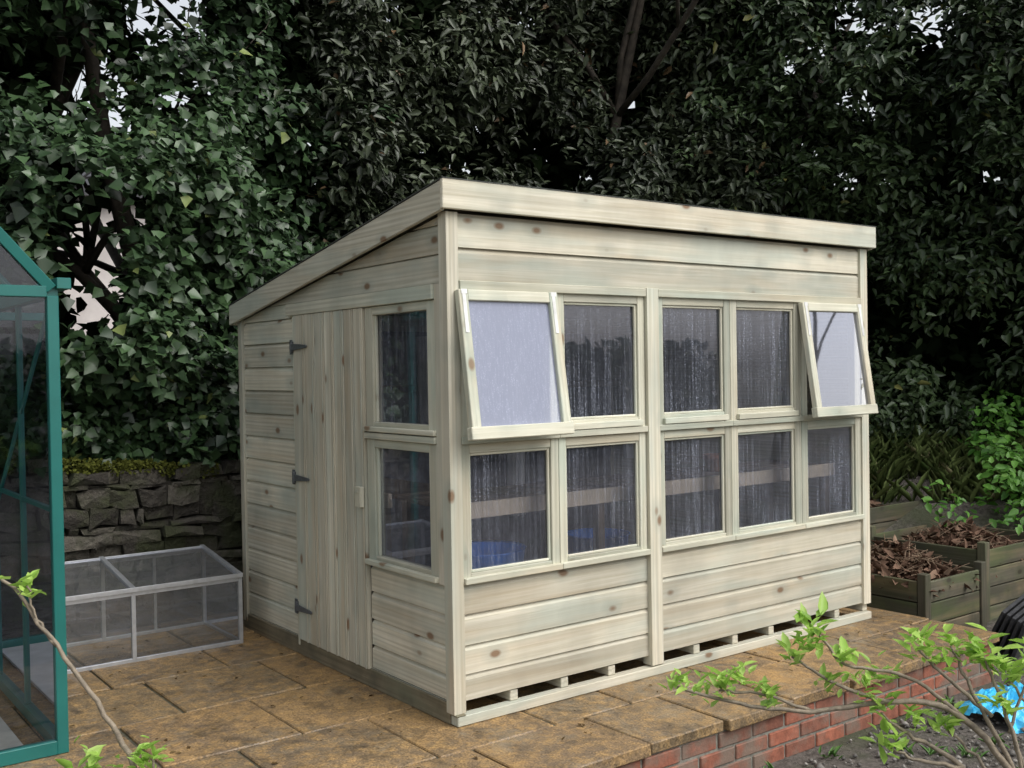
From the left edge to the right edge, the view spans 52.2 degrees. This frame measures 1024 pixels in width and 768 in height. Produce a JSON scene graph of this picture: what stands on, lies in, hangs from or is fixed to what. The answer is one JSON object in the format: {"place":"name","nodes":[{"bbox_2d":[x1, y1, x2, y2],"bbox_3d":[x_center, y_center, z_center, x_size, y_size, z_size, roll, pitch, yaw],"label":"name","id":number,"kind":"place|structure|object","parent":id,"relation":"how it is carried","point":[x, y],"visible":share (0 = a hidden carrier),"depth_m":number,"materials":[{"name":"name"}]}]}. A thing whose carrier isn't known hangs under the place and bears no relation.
{"place":"outdoors","nodes":[
{"label":"outdoors","id":0,"kind":"place"},
{"bbox_2d":[57,195,146,334],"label":"rendered walls","id":1,"kind":"structure","parent":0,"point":[94,310],"depth_m":18.08,"materials":[{"name":"white paint"}]},
{"bbox_2d":[82,172,142,197],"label":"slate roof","id":2,"kind":"structure","parent":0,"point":[87,182],"depth_m":18.07,"materials":[{"name":"grey stone"}]},
{"bbox_2d":[0,607,999,767],"bbox_3d":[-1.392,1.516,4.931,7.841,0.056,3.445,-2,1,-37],"label":"patio","id":3,"kind":"structure","parent":0,"point":[648,722],"depth_m":4.76,"materials":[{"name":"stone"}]},
{"bbox_2d":[0,227,70,766],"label":"greenhouse","id":4,"kind":"object","parent":3,"relation":"on","point":[33,679],"visible":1,"depth_m":4.54,"materials":[{"name":"teal metal"}]},
{"bbox_2d":[65,544,242,673],"bbox_3d":[-2.205,1.249,5.846,1.226,0.492,0.612,-2,1,-37],"label":"cold frame","id":5,"kind":"object","parent":3,"relation":"on","point":[219,582],"visible":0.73,"depth_m":6.05,"materials":[{"name":"metal"}]},
{"bbox_2d":[69,618,919,767],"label":"fallen leaves","id":6,"kind":"object","parent":3,"relation":"on","point":[388,718],"visible":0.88,"depth_m":4.67,"materials":[{"name":"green plant"}]},
{"bbox_2d":[228,176,877,726],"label":"potting shed","id":7,"kind":"structure","parent":3,"relation":"on","point":[732,338],"depth_m":5.42,"materials":[{"name":"beige wood"}]},
{"bbox_2d":[293,308,372,668],"bbox_3d":[-0.938,0.510,5.402,0.036,1.762,0.770,-2,1,-37],"label":"door","id":8,"kind":"structure","parent":7,"relation":"in","point":[334,577],"depth_m":5.35,"materials":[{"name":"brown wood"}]},
{"bbox_2d":[472,528,630,568],"bbox_3d":[0.141,1.072,5.338,1.150,0.560,0.440,-2,1,-37],"label":"blue tub","id":9,"kind":"object","parent":7,"relation":"on","point":[487,553],"visible":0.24,"depth_m":5.32,"materials":[{"name":"plastic"}]},
{"bbox_2d":[285,280,864,644],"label":"window frames","id":10,"kind":"structure","parent":7,"relation":"in","point":[729,421],"depth_m":5.17,"materials":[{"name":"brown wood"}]},
{"bbox_2d":[382,379,834,562],"bbox_3d":[0.245,0.666,6.359,2.780,1.342,2.050,-2,1,-37],"label":"potting bench","id":11,"kind":"object","parent":7,"relation":"in","point":[598,492],"visible":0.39,"depth_m":5.54,"materials":[{"name":"brown wood"}]},
{"bbox_2d":[702,453,719,471],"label":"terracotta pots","id":12,"kind":"object","parent":11,"relation":"on","point":[711,460],"visible":0.43,"depth_m":6.04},
{"bbox_2d":[386,311,846,530],"bbox_3d":[0.703,0.200,5.661,2.890,1.215,0.636,-2,1,-37],"label":"window glass","id":13,"kind":"structure","parent":7,"relation":"in","point":[743,311],"depth_m":5.68,"materials":[{"name":"clear glass"}]},
{"bbox_2d":[617,645,993,767],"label":"bricks","id":14,"kind":"object","parent":3,"relation":"on","point":[666,758],"visible":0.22,"depth_m":4.89,"materials":[{"name":"red brick"}]},
{"bbox_2d":[62,0,999,190],"label":"sky","id":15,"kind":"structure","parent":0,"point":[175,9],"materials":[{"name":"white"}]},
{"bbox_2d":[759,474,1023,767],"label":"ground","id":16,"kind":"structure","parent":0,"point":[919,514],"depth_m":5.07,"materials":[{"name":"soil"}]},
{"bbox_2d":[0,568,173,767],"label":"budding shrub","id":17,"kind":"object","parent":16,"relation":"on","point":[94,757],"visible":1,"depth_m":1.50,"materials":[{"name":"green plant"}]},
{"bbox_2d":[63,473,242,637],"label":"stone wall","id":18,"kind":"structure","parent":16,"relation":"on","point":[173,618],"depth_m":6.59,"materials":[{"name":"grey stone"}]},
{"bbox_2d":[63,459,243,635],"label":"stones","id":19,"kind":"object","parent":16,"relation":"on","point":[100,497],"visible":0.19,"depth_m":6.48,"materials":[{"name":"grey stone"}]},
{"bbox_2d":[62,456,219,478],"bbox_3d":[-2.741,0.522,6.194,2.082,0.231,0.216,-2,1,-37],"label":"wall moss","id":20,"kind":"object","parent":19,"relation":"on","point":[97,466],"depth_m":6.40,"materials":[{"name":"green plant"}]},
{"bbox_2d":[102,0,819,394],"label":"evergreen oak tree","id":21,"kind":"object","parent":16,"relation":"on","point":[488,62],"visible":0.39,"depth_m":9.50,"materials":[{"name":"green plant"}]},
{"bbox_2d":[0,0,1023,471],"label":"ivy covered tree","id":22,"kind":"object","parent":16,"relation":"on","point":[212,172],"visible":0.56,"depth_m":6.82,"materials":[{"name":"green plant"}]},
{"bbox_2d":[640,648,991,767],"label":"mortar","id":23,"kind":"object","parent":16,"relation":"on","point":[771,731],"visible":0.1,"depth_m":4.86,"materials":[{"name":"grey concrete"}]},
{"bbox_2d":[613,0,1023,450],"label":"laurel tree","id":24,"kind":"object","parent":16,"relation":"on","point":[894,265],"visible":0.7,"depth_m":9.39,"materials":[{"name":"green plant"}]},
{"bbox_2d":[657,592,1023,767],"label":"budding shrub","id":25,"kind":"object","parent":16,"relation":"on","point":[975,649],"visible":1,"depth_m":1.80,"materials":[{"name":"green plant"}]},
{"bbox_2d":[763,693,1017,767],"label":"weeds","id":26,"kind":"object","parent":16,"relation":"on","point":[909,750],"visible":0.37,"depth_m":4.83,"materials":[{"name":"green plant"}]},
{"bbox_2d":[870,492,935,532],"bbox_3d":[2.847,1.202,8.561,1.220,0.633,0.670,-2,1,-37],"label":"compost bin","id":27,"kind":"object","parent":16,"relation":"on","point":[883,514],"visible":0.05,"depth_m":8.25,"materials":[{"name":"wood"}]},
{"bbox_2d":[867,544,986,628],"bbox_3d":[2.602,1.440,7.147,0.720,0.526,0.940,-2,1,-37],"label":"compost bin","id":28,"kind":"object","parent":16,"relation":"on","point":[973,603],"visible":0.32,"depth_m":6.77,"materials":[{"name":"wood"}]},
{"bbox_2d":[870,497,1023,598],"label":"dead leaf pile","id":29,"kind":"object","parent":28,"relation":"in","point":[936,570],"visible":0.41,"depth_m":7.09,"materials":[{"name":"brown plant"}]},
{"bbox_2d":[870,503,1023,575],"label":"dead leaves","id":30,"kind":"object","parent":29,"relation":"on","point":[908,568],"visible":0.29,"depth_m":7.14,"materials":[{"name":"brown plant"}]},
{"bbox_2d":[871,564,1021,621],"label":"compost soil","id":31,"kind":"structure","parent":16,"relation":"on","point":[942,599],"depth_m":6.84,"materials":[{"name":"brown soil"}]},
{"bbox_2d":[870,513,1023,622],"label":"compost bin","id":32,"kind":"object","parent":16,"relation":"on","point":[996,594],"visible":0.32,"depth_m":7.27,"materials":[{"name":"wood"}]},
{"bbox_2d":[921,386,1023,535],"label":"green herb plants","id":33,"kind":"object","parent":16,"relation":"on","point":[1013,481],"visible":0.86,"depth_m":8.54,"materials":[{"name":"green plant"}]},
{"bbox_2d":[959,681,1023,733],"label":"blue plastic bag","id":34,"kind":"object","parent":16,"relation":"on","point":[1012,694],"visible":0.56,"depth_m":5.27,"materials":[{"name":"blue plastic"}]},
{"bbox_2d":[991,594,1023,661],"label":"slate stack","id":35,"kind":"object","parent":16,"relation":"on","point":[1010,621],"visible":0.67,"depth_m":6.37,"materials":[{"name":"black stone"}]},
{"bbox_2d":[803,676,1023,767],"bbox_3d":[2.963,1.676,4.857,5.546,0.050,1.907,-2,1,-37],"label":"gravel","id":36,"kind":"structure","parent":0,"point":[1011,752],"depth_m":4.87,"materials":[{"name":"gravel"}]},
{"bbox_2d":[869,413,1023,504],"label":"bank grass","id":37,"kind":"structure","parent":0,"point":[931,458],"depth_m":8.77,"materials":[{"name":"green plant"}]}
]}

